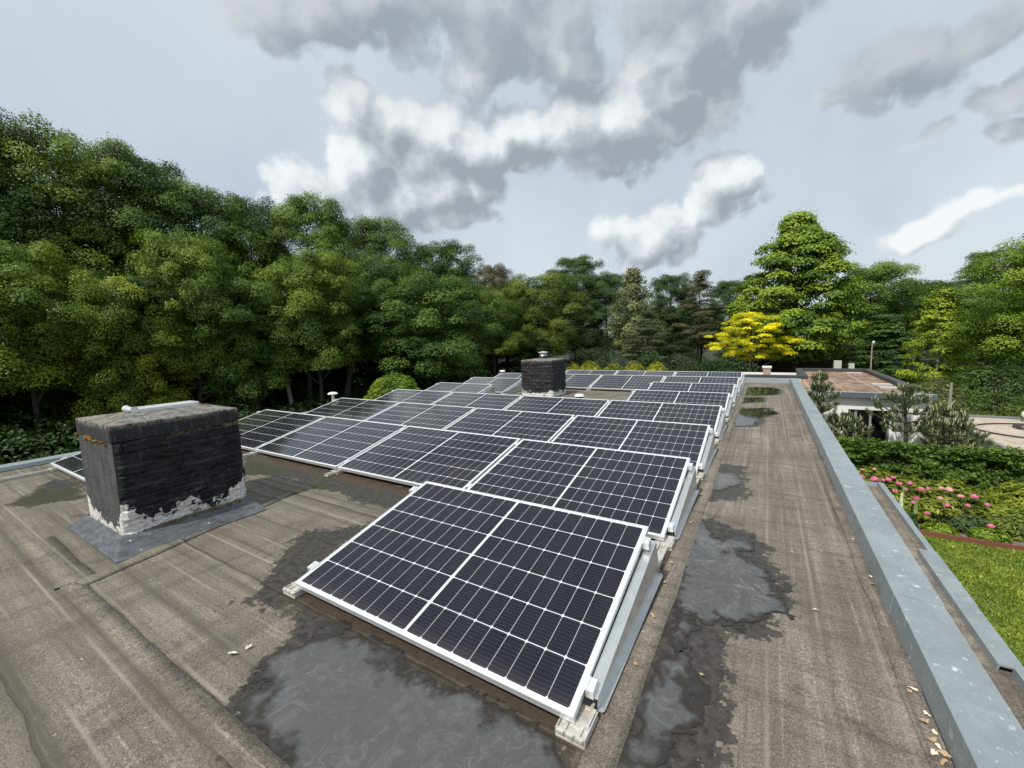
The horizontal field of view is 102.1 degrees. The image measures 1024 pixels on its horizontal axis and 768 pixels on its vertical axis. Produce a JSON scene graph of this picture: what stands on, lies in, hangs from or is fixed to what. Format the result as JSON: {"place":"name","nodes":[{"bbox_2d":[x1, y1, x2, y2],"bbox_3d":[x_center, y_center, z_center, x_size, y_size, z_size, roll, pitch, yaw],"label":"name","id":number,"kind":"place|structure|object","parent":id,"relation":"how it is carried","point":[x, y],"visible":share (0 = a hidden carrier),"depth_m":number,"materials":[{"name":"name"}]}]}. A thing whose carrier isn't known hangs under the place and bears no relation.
{"place":"outdoors","nodes":[
{"label":"outdoors","id":0,"kind":"place"},
{"bbox_2d":[444,408,574,441],"bbox_3d":[-0.102,0.609,5.876,1.760,0.044,1.134,2,20,32],"label":"solar panel","id":1,"kind":"object","parent":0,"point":[542,426],"visible":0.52,"depth_m":5.92,"materials":[{"name":"black glass"}]},
{"bbox_2d":[0,336,1023,463],"bbox_3d":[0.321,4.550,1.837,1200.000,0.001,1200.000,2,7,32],"label":"ground","id":2,"kind":"structure","parent":0,"point":[709,354],"depth_m":48.85,"materials":[{"name":"green plant"}]},
{"bbox_2d":[0,371,52,454],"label":"sapling","id":3,"kind":"object","parent":2,"relation":"on","point":[4,400],"visible":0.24,"depth_m":19.80,"materials":[{"name":"green plant"}]},
{"bbox_2d":[0,107,104,436],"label":"tree","id":4,"kind":"object","parent":2,"relation":"on","point":[19,194],"visible":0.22,"depth_m":20.88,"materials":[{"name":"green plant"}]},
{"bbox_2d":[0,239,114,458],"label":"tree","id":5,"kind":"object","parent":2,"relation":"on","point":[33,371],"visible":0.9,"depth_m":17.31,"materials":[{"name":"green plant"}]},
{"bbox_2d":[0,287,130,421],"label":"tree","id":6,"kind":"object","parent":2,"relation":"on","point":[54,401],"visible":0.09,"depth_m":20.10,"materials":[{"name":"green plant"}]},
{"bbox_2d":[0,108,164,366],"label":"tree","id":7,"kind":"object","parent":2,"relation":"on","point":[65,145],"visible":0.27,"depth_m":21.77,"materials":[{"name":"green plant"}]},
{"bbox_2d":[12,132,225,364],"bbox_3d":[-23.101,-6.016,26.143,9.360,17.645,9.506,-4,7,-21],"label":"tree","id":8,"kind":"object","parent":2,"relation":"on","point":[151,174],"visible":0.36,"depth_m":23.66,"materials":[{"name":"green plant"}]},
{"bbox_2d":[38,273,202,417],"bbox_3d":[-18.337,-0.294,20.218,5.866,10.339,5.649,-1,6,6],"label":"tree","id":9,"kind":"object","parent":2,"relation":"on","point":[116,373],"visible":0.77,"depth_m":18.89,"materials":[{"name":"green plant"}]},
{"bbox_2d":[84,276,184,404],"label":"slender tree","id":10,"kind":"object","parent":2,"relation":"on","point":[132,279],"visible":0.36,"depth_m":19.35,"materials":[{"name":"green plant"}]},
{"bbox_2d":[114,223,273,403],"bbox_3d":[-16.868,-2.498,22.384,7.007,11.536,7.196,-7,8,-41],"label":"tree","id":11,"kind":"object","parent":2,"relation":"on","point":[170,265],"visible":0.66,"depth_m":20.74,"materials":[{"name":"green plant"}]},
{"bbox_2d":[122,174,278,360],"bbox_3d":[-20.875,-5.500,27.994,10.106,16.062,8.795,1,7,21],"label":"tree","id":12,"kind":"object","parent":2,"relation":"on","point":[192,193],"visible":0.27,"depth_m":26.81,"materials":[{"name":"green plant"}]},
{"bbox_2d":[178,273,306,411],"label":"tree","id":13,"kind":"object","parent":2,"relation":"on","point":[255,356],"visible":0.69,"depth_m":22.45,"materials":[{"name":"green plant"}]},
{"bbox_2d":[211,294,285,410],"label":"slender tree","id":14,"kind":"object","parent":2,"relation":"on","point":[259,338],"visible":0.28,"depth_m":23.02,"materials":[{"name":"green plant"}]},
{"bbox_2d":[207,189,300,406],"bbox_3d":[-19.252,-5.993,31.785,7.984,16.134,7.890,-5,7,-26],"label":"tree","id":15,"kind":"object","parent":2,"relation":"on","point":[256,208],"visible":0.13,"depth_m":29.53,"materials":[{"name":"green plant"}]},
{"bbox_2d":[222,188,375,400],"bbox_3d":[-15.255,-6.269,31.914,10.298,16.399,10.140,0,6,16],"label":"tree","id":16,"kind":"object","parent":2,"relation":"on","point":[333,235],"visible":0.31,"depth_m":29.96,"materials":[{"name":"green plant"}]},
{"bbox_2d":[257,344,342,411],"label":"sapling","id":17,"kind":"object","parent":2,"relation":"on","point":[315,377],"visible":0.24,"depth_m":28.96,"materials":[{"name":"green plant"}]},
{"bbox_2d":[248,244,367,406],"bbox_3d":[-12.057,-2.939,25.130,6.591,10.872,6.844,4,8,43],"label":"tree","id":18,"kind":"object","parent":2,"relation":"on","point":[324,269],"visible":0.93,"depth_m":23.67,"materials":[{"name":"green plant"}]},
{"bbox_2d":[0,357,630,464],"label":"undergrowth","id":19,"kind":"object","parent":2,"relation":"on","point":[223,402],"visible":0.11,"depth_m":19.32,"materials":[{"name":"green plant"}]},
{"bbox_2d":[319,286,385,397],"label":"slender tree","id":20,"kind":"object","parent":2,"relation":"on","point":[360,312],"visible":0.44,"depth_m":26.84,"materials":[{"name":"green plant"}]},
{"bbox_2d":[328,356,411,398],"bbox_3d":[-11.378,-0.727,33.598,8.044,4.703,6.071,0,6,18],"label":"bush","id":21,"kind":"object","parent":2,"relation":"on","point":[372,365],"visible":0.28,"depth_m":32.37,"materials":[{"name":"green plant"}]},
{"bbox_2d":[328,253,429,376],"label":"tree","id":22,"kind":"object","parent":2,"relation":"on","point":[383,274],"visible":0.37,"depth_m":28.60,"materials":[{"name":"green plant"}]},
{"bbox_2d":[340,214,435,365],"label":"tree","id":23,"kind":"object","parent":2,"relation":"on","point":[372,237],"visible":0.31,"depth_m":34.40,"materials":[{"name":"green plant"}]},
{"bbox_2d":[362,371,419,399],"bbox_3d":[-5.434,1.228,19.133,3.118,3.656,3.143,2,7,32],"label":"ball shrub","id":24,"kind":"object","parent":2,"relation":"on","point":[383,389],"visible":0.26,"depth_m":18.54,"materials":[{"name":"green plant"}]},
{"bbox_2d":[357,268,513,382],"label":"tree","id":25,"kind":"object","parent":2,"relation":"on","point":[453,346],"visible":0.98,"depth_m":26.54,"materials":[{"name":"green plant"}]},
{"bbox_2d":[394,239,483,360],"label":"tree","id":26,"kind":"object","parent":2,"relation":"on","point":[448,251],"visible":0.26,"depth_m":38.95,"materials":[{"name":"green plant"}]},
{"bbox_2d":[443,283,539,376],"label":"tree","id":27,"kind":"object","parent":2,"relation":"on","point":[505,346],"visible":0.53,"depth_m":39.08,"materials":[{"name":"green plant"}]},
{"bbox_2d":[472,261,522,375],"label":"tree","id":28,"kind":"object","parent":2,"relation":"on","point":[490,274],"visible":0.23,"depth_m":45.64,"materials":[{"name":"green plant"}]},
{"bbox_2d":[0,378,1023,767],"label":"flat roofed house","id":29,"kind":"structure","parent":2,"relation":"on","point":[108,662],"depth_m":2.04,"materials":[{"name":"fabric"}]},
{"bbox_2d":[0,467,59,481],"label":"mounting rail","id":30,"kind":"object","parent":29,"relation":"on","point":[53,469],"visible":0.09,"depth_m":4.86,"materials":[{"name":"metal"}]},
{"bbox_2d":[50,453,84,481],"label":"solar panel","id":31,"kind":"object","parent":30,"relation":"on","point":[72,465],"visible":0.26,"depth_m":4.93,"materials":[{"name":"black glass"}]},
{"bbox_2d":[238,409,326,450],"bbox_3d":[-3.896,0.667,6.416,1.796,0.044,1.134,2,20,32],"label":"solar panel","id":32,"kind":"object","parent":30,"relation":"on","point":[260,428],"visible":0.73,"depth_m":6.35,"materials":[{"name":"black glass"}]},
{"bbox_2d":[304,398,399,420],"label":"solar panel","id":33,"kind":"object","parent":30,"relation":"on","point":[357,409],"visible":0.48,"depth_m":7.77,"materials":[{"name":"black glass"}]},
{"bbox_2d":[375,389,452,403],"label":"solar panel","id":34,"kind":"object","parent":30,"relation":"on","point":[415,396],"visible":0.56,"depth_m":9.13,"materials":[{"name":"black glass"}]},
{"bbox_2d":[426,382,492,392],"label":"solar panel","id":35,"kind":"object","parent":30,"relation":"on","point":[462,387],"visible":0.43,"depth_m":10.45,"materials":[{"name":"black glass"}]},
{"bbox_2d":[464,377,521,392],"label":"solar panel","id":36,"kind":"object","parent":30,"relation":"on","point":[501,385],"visible":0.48,"depth_m":11.62,"materials":[{"name":"black glass"}]},
{"bbox_2d":[67,400,266,563],"bbox_3d":[-2.900,0.653,3.451,1.130,0.980,1.002,2,7,32],"label":"chimney","id":37,"kind":"object","parent":29,"relation":"on","point":[156,475],"visible":1,"depth_m":3.24,"materials":[{"name":"brick"}]},
{"bbox_2d":[283,582,305,598],"bbox_3d":[1.875,0.435,7.456,0.114,0.260,12.086,2,7,32],"label":"mounting rail","id":38,"kind":"object","parent":29,"relation":"on","point":[292,590],"visible":0.11,"depth_m":2.37,"materials":[{"name":"metal"}]},
{"bbox_2d":[504,395,609,415],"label":"solar panel","id":39,"kind":"object","parent":38,"relation":"on","point":[576,406],"visible":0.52,"depth_m":7.29,"materials":[{"name":"black glass"}]},
{"bbox_2d":[589,375,665,390],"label":"solar panel","id":40,"kind":"object","parent":38,"relation":"on","point":[625,382],"visible":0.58,"depth_m":11.04,"materials":[{"name":"black glass"}]},
{"bbox_2d":[242,381,521,457],"bbox_3d":[-1.102,0.330,9.282,0.116,0.261,12.086,2,7,32],"label":"mounting rail","id":41,"kind":"object","parent":29,"relation":"on","point":[513,389],"visible":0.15,"depth_m":10.29,"materials":[{"name":"metal"}]},
{"bbox_2d":[365,402,475,429],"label":"solar panel","id":42,"kind":"object","parent":41,"relation":"on","point":[434,416],"visible":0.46,"depth_m":6.84,"materials":[{"name":"black glass"}]},
{"bbox_2d":[433,392,522,409],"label":"solar panel","id":43,"kind":"object","parent":41,"relation":"on","point":[489,401],"visible":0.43,"depth_m":8.20,"materials":[{"name":"black glass"}]},
{"bbox_2d":[565,374,601,388],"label":"solar panel","id":44,"kind":"object","parent":41,"relation":"on","point":[583,381],"visible":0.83,"depth_m":11.75,"materials":[{"name":"black glass"}]},
{"bbox_2d":[233,615,564,767],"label":"puddle","id":45,"kind":"object","parent":29,"relation":"on","point":[330,697],"visible":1,"depth_m":1.58,"materials":[{"name":"liquid"}]},
{"bbox_2d":[324,389,591,476],"bbox_3d":[0.761,0.306,8.977,0.114,0.260,10.650,2,7,32],"label":"mounting rail","id":46,"kind":"object","parent":29,"relation":"on","point":[334,472],"visible":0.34,"depth_m":4.55,"materials":[{"name":"metal"}]},
{"bbox_2d":[254,416,407,468],"bbox_3d":[-2.392,0.721,5.494,1.760,0.044,1.134,2,20,32],"label":"solar panel","id":47,"kind":"object","parent":46,"relation":"on","point":[332,442],"visible":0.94,"depth_m":5.40,"materials":[{"name":"black glass"}]},
{"bbox_2d":[337,426,520,488],"bbox_3d":[-0.903,0.773,4.580,1.760,0.044,1.134,2,20,32],"label":"solar panel","id":48,"kind":"object","parent":46,"relation":"on","point":[415,456],"visible":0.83,"depth_m":4.49,"materials":[{"name":"black glass"}]},
{"bbox_2d":[521,351,565,396],"bbox_3d":[0.798,-0.272,10.411,0.925,1.100,0.850,2,7,32],"label":"chimney","id":49,"kind":"object","parent":29,"relation":"on","point":[543,374],"visible":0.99,"depth_m":10.10,"materials":[{"name":"brick"}]},
{"bbox_2d":[555,374,744,749],"bbox_3d":[3.359,0.487,6.546,0.128,0.261,12.086,2,7,32],"label":"mounting rail","id":50,"kind":"object","parent":29,"relation":"on","point":[634,607],"visible":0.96,"depth_m":2.00,"materials":[{"name":"metal"}]},
{"bbox_2d":[294,481,650,723],"bbox_3d":[-0.230,0.990,2.381,1.794,0.044,1.134,2,20,32],"label":"solar panel","id":51,"kind":"object","parent":50,"relation":"on","point":[521,599],"visible":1,"depth_m":2.17,"materials":[{"name":"black glass"}]},
{"bbox_2d":[467,439,692,540],"bbox_3d":[0.586,0.826,3.667,1.758,0.044,1.134,2,20,32],"label":"solar panel","id":52,"kind":"object","parent":50,"relation":"on","point":[640,488],"visible":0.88,"depth_m":3.58,"materials":[{"name":"black glass"}]},
{"bbox_2d":[551,415,712,473],"bbox_3d":[1.386,0.661,4.963,1.758,0.044,1.134,2,20,32],"label":"solar panel","id":53,"kind":"object","parent":50,"relation":"on","point":[688,440],"visible":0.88,"depth_m":4.99,"materials":[{"name":"black glass"}]},
{"bbox_2d":[597,400,723,436],"bbox_3d":[2.187,0.497,6.259,1.758,0.044,1.134,2,20,32],"label":"solar panel","id":54,"kind":"object","parent":50,"relation":"on","point":[682,413],"visible":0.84,"depth_m":6.36,"materials":[{"name":"black glass"}]},
{"bbox_2d":[627,389,731,418],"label":"solar panel","id":55,"kind":"object","parent":50,"relation":"on","point":[700,398],"visible":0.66,"depth_m":7.71,"materials":[{"name":"black glass"}]},
{"bbox_2d":[647,382,736,402],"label":"solar panel","id":56,"kind":"object","parent":50,"relation":"on","point":[700,387],"visible":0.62,"depth_m":9.04,"materials":[{"name":"black glass"}]},
{"bbox_2d":[663,376,740,392],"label":"solar panel","id":57,"kind":"object","parent":50,"relation":"on","point":[698,379],"visible":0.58,"depth_m":10.35,"materials":[{"name":"black glass"}]},
{"bbox_2d":[674,371,743,379],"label":"solar panel","id":58,"kind":"object","parent":50,"relation":"on","point":[708,374],"visible":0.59,"depth_m":11.67,"materials":[{"name":"black glass"}]},
{"bbox_2d":[616,650,711,767],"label":"puddle","id":59,"kind":"object","parent":29,"relation":"on","point":[668,706],"visible":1,"depth_m":1.57,"materials":[{"name":"liquid"}]},
{"bbox_2d":[661,519,793,651],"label":"puddle","id":60,"kind":"object","parent":29,"relation":"on","point":[724,579],"visible":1,"depth_m":2.29,"materials":[{"name":"liquid"}]},
{"bbox_2d":[734,408,777,425],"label":"puddle","id":61,"kind":"object","parent":29,"relation":"on","point":[748,416],"visible":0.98,"depth_m":7.07,"materials":[{"name":"liquid"}]},
{"bbox_2d":[490,341,556,372],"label":"sapling","id":62,"kind":"object","parent":2,"relation":"on","point":[516,359],"visible":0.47,"depth_m":41.59,"materials":[{"name":"green plant"}]},
{"bbox_2d":[487,269,598,357],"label":"tree","id":63,"kind":"object","parent":2,"relation":"on","point":[538,309],"visible":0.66,"depth_m":44.44,"materials":[{"name":"green plant"}]},
{"bbox_2d":[540,254,617,359],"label":"tree","id":64,"kind":"object","parent":2,"relation":"on","point":[578,263],"visible":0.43,"depth_m":56.23,"materials":[{"name":"green plant"}]},
{"bbox_2d":[565,326,614,369],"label":"sapling","id":65,"kind":"object","parent":2,"relation":"on","point":[585,337],"visible":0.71,"depth_m":44.24,"materials":[{"name":"green plant"}]},
{"bbox_2d":[568,271,650,364],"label":"tree","id":66,"kind":"object","parent":2,"relation":"on","point":[613,283],"visible":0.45,"depth_m":54.11,"materials":[{"name":"green plant"}]},
{"bbox_2d":[603,265,666,365],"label":"conifer tree","id":67,"kind":"object","parent":2,"relation":"on","point":[627,303],"visible":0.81,"depth_m":45.66,"materials":[{"name":"green plant"}]},
{"bbox_2d":[622,310,673,370],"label":"pine tree","id":68,"kind":"object","parent":2,"relation":"on","point":[647,320],"visible":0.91,"depth_m":39.91,"materials":[{"name":"green plant"}]},
{"bbox_2d":[643,271,709,354],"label":"tree","id":69,"kind":"object","parent":2,"relation":"on","point":[667,284],"visible":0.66,"depth_m":50.71,"materials":[{"name":"green plant"}]},
{"bbox_2d":[643,344,709,370],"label":"sapling","id":70,"kind":"object","parent":2,"relation":"on","point":[684,351],"visible":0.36,"depth_m":42.70,"materials":[{"name":"green plant"}]},
{"bbox_2d":[670,269,727,367],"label":"pine tree","id":71,"kind":"object","parent":2,"relation":"on","point":[700,283],"visible":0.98,"depth_m":46.00,"materials":[{"name":"green plant"}]},
{"bbox_2d":[667,355,762,374],"bbox_3d":[12.874,-0.003,26.025,7.799,3.576,1.985,2,7,32],"label":"dark hedge","id":72,"kind":"object","parent":2,"relation":"on","point":[714,368],"visible":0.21,"depth_m":25.80,"materials":[{"name":"green plant"}]},
{"bbox_2d":[693,279,760,367],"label":"tree","id":73,"kind":"object","parent":2,"relation":"on","point":[725,288],"visible":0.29,"depth_m":54.87,"materials":[{"name":"green plant"}]},
{"bbox_2d":[698,346,778,371],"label":"sapling","id":74,"kind":"object","parent":2,"relation":"on","point":[720,355],"visible":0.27,"depth_m":41.33,"materials":[{"name":"green plant"}]},
{"bbox_2d":[703,311,805,371],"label":"tree","id":75,"kind":"object","parent":2,"relation":"on","point":[743,318],"visible":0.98,"depth_m":33.47,"materials":[{"name":"yellow plant"}]},
{"bbox_2d":[916,504,1023,545],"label":"flower bed","id":76,"kind":"object","parent":2,"relation":"on","point":[1014,542],"depth_m":9.30,"materials":[{"name":"soil"}]},
{"bbox_2d":[806,369,841,422],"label":"young pine","id":77,"kind":"object","parent":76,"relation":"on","point":[821,375],"visible":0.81,"depth_m":13.65,"materials":[{"name":"green plant"}]},
{"bbox_2d":[827,409,873,439],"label":"young pine","id":78,"kind":"object","parent":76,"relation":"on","point":[844,425],"visible":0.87,"depth_m":13.49,"materials":[{"name":"green plant"}]},
{"bbox_2d":[857,466,937,521],"bbox_3d":[9.489,2.811,10.721,2.511,1.216,2.072,2,7,32],"label":"rhododendron","id":79,"kind":"object","parent":76,"relation":"on","point":[885,478],"visible":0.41,"depth_m":10.25,"materials":[{"name":"green plant"}]},
{"bbox_2d":[835,435,1023,499],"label":"hedge","id":80,"kind":"object","parent":76,"relation":"on","point":[976,467],"visible":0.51,"depth_m":11.38,"materials":[{"name":"green plant"}]},
{"bbox_2d":[920,521,959,535],"bbox_3d":[9.816,3.338,9.476,0.679,0.309,0.528,2,7,32],"label":"plant","id":81,"kind":"object","parent":76,"relation":"on","point":[940,527],"visible":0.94,"depth_m":9.41,"materials":[{"name":"green plant"}]},
{"bbox_2d":[889,478,1004,529],"bbox_3d":[10.659,2.892,10.293,2.233,1.081,1.960,-1,6,10],"label":"rhododendron","id":82,"kind":"object","parent":76,"relation":"on","point":[954,496],"visible":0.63,"depth_m":9.76,"materials":[{"name":"green plant"}]},
{"bbox_2d":[938,512,991,533],"bbox_3d":[10.476,3.202,9.590,0.987,0.522,0.608,2,7,32],"label":"dark low plant","id":83,"kind":"object","parent":76,"relation":"on","point":[960,528],"visible":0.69,"depth_m":9.44,"materials":[{"name":"green plant"}]},
{"bbox_2d":[946,498,1023,541],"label":"rhododendron","id":84,"kind":"object","parent":76,"relation":"on","point":[1006,522],"visible":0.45,"depth_m":9.22,"materials":[{"name":"green plant"}]},
{"bbox_2d":[965,527,1012,543],"bbox_3d":[10.509,3.338,9.121,0.735,0.326,0.524,2,7,32],"label":"plant","id":85,"kind":"object","parent":76,"relation":"on","point":[983,534],"visible":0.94,"depth_m":9.04,"materials":[{"name":"green plant"}]},
{"bbox_2d":[987,480,1023,525],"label":"rhododendron","id":86,"kind":"object","parent":76,"relation":"on","point":[1016,495],"visible":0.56,"depth_m":9.80,"materials":[{"name":"green plant"}]},
{"bbox_2d":[919,530,1023,551],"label":"bed edging","id":87,"kind":"object","parent":2,"relation":"on","point":[974,540],"depth_m":9.00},
{"bbox_2d":[0,0,1023,338],"label":"sky","id":88,"kind":"structure","parent":0,"point":[670,137],"materials":[{"name":"grey"}]},
{"bbox_2d":[877,370,1023,477],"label":"back lawn","id":89,"kind":"structure","parent":0,"point":[979,412],"depth_m":26.39,"materials":[{"name":"green plant"}]},
{"bbox_2d":[724,209,875,372],"bbox_3d":[24.805,-7.447,36.504,12.582,15.401,11.210,-4,6,-16],"label":"tree","id":90,"kind":"object","parent":89,"relation":"on","point":[805,238],"visible":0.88,"depth_m":34.39,"materials":[{"name":"green plant"}]},
{"bbox_2d":[750,359,859,372],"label":"garden wall","id":91,"kind":"structure","parent":89,"relation":"on","point":[783,367],"depth_m":39.22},
{"bbox_2d":[742,368,937,446],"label":"white house","id":92,"kind":"structure","parent":89,"relation":"on","point":[858,389],"depth_m":14.57,"materials":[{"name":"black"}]},
{"bbox_2d":[847,409,889,442],"bbox_3d":[12.226,1.849,14.261,1.100,1.960,0.080,2,7,32],"label":"door","id":93,"kind":"structure","parent":92,"relation":"in","point":[877,433],"depth_m":14.11,"materials":[{"name":"black glass"}]},
{"bbox_2d":[816,258,934,366],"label":"tree","id":94,"kind":"object","parent":89,"relation":"on","point":[878,277],"visible":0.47,"depth_m":39.99,"materials":[{"name":"green plant"}]},
{"bbox_2d":[843,314,939,383],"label":"tree","id":95,"kind":"object","parent":89,"relation":"on","point":[886,326],"visible":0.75,"depth_m":31.59,"materials":[{"name":"green plant"}]},
{"bbox_2d":[864,383,947,441],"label":"young pine","id":96,"kind":"object","parent":89,"relation":"on","point":[908,392],"visible":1,"depth_m":12.78,"materials":[{"name":"green plant"}]},
{"bbox_2d":[893,286,985,394],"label":"tree","id":97,"kind":"object","parent":89,"relation":"on","point":[941,299],"visible":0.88,"depth_m":27.00,"materials":[{"name":"green plant"}]},
{"bbox_2d":[917,378,968,442],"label":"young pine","id":98,"kind":"object","parent":89,"relation":"on","point":[945,387],"visible":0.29,"depth_m":16.68,"materials":[{"name":"green plant"}]},
{"bbox_2d":[917,404,987,449],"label":"young pine","id":99,"kind":"object","parent":89,"relation":"on","point":[947,413],"visible":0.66,"depth_m":12.78,"materials":[{"name":"green plant"}]},
{"bbox_2d":[906,295,1018,361],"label":"tree","id":100,"kind":"object","parent":89,"relation":"on","point":[968,301],"visible":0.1,"depth_m":39.99,"materials":[{"name":"green plant"}]},
{"bbox_2d":[931,410,993,448],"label":"young pine","id":101,"kind":"object","parent":89,"relation":"on","point":[964,428],"visible":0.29,"depth_m":13.21,"materials":[{"name":"green plant"}]},
{"bbox_2d":[913,346,1023,388],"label":"sapling","id":102,"kind":"object","parent":89,"relation":"on","point":[933,363],"visible":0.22,"depth_m":30.75,"materials":[{"name":"green plant"}]},
{"bbox_2d":[916,236,1023,364],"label":"tree","id":103,"kind":"object","parent":89,"relation":"on","point":[1002,345],"visible":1,"depth_m":23.83,"materials":[{"name":"green plant"}]},
{"bbox_2d":[940,361,1023,416],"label":"garden shrub","id":104,"kind":"object","parent":89,"relation":"on","point":[989,389],"visible":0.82,"depth_m":21.61,"materials":[{"name":"green plant"}]},
{"bbox_2d":[923,534,1023,666],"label":"lawn","id":105,"kind":"structure","parent":0,"point":[995,599],"depth_m":7.50,"materials":[{"name":"green plant"}]},
{"bbox_2d":[968,417,1023,448],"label":"terrace","id":106,"kind":"structure","parent":0,"point":[1013,442],"depth_m":17.18,"materials":[{"name":"beige stone"}]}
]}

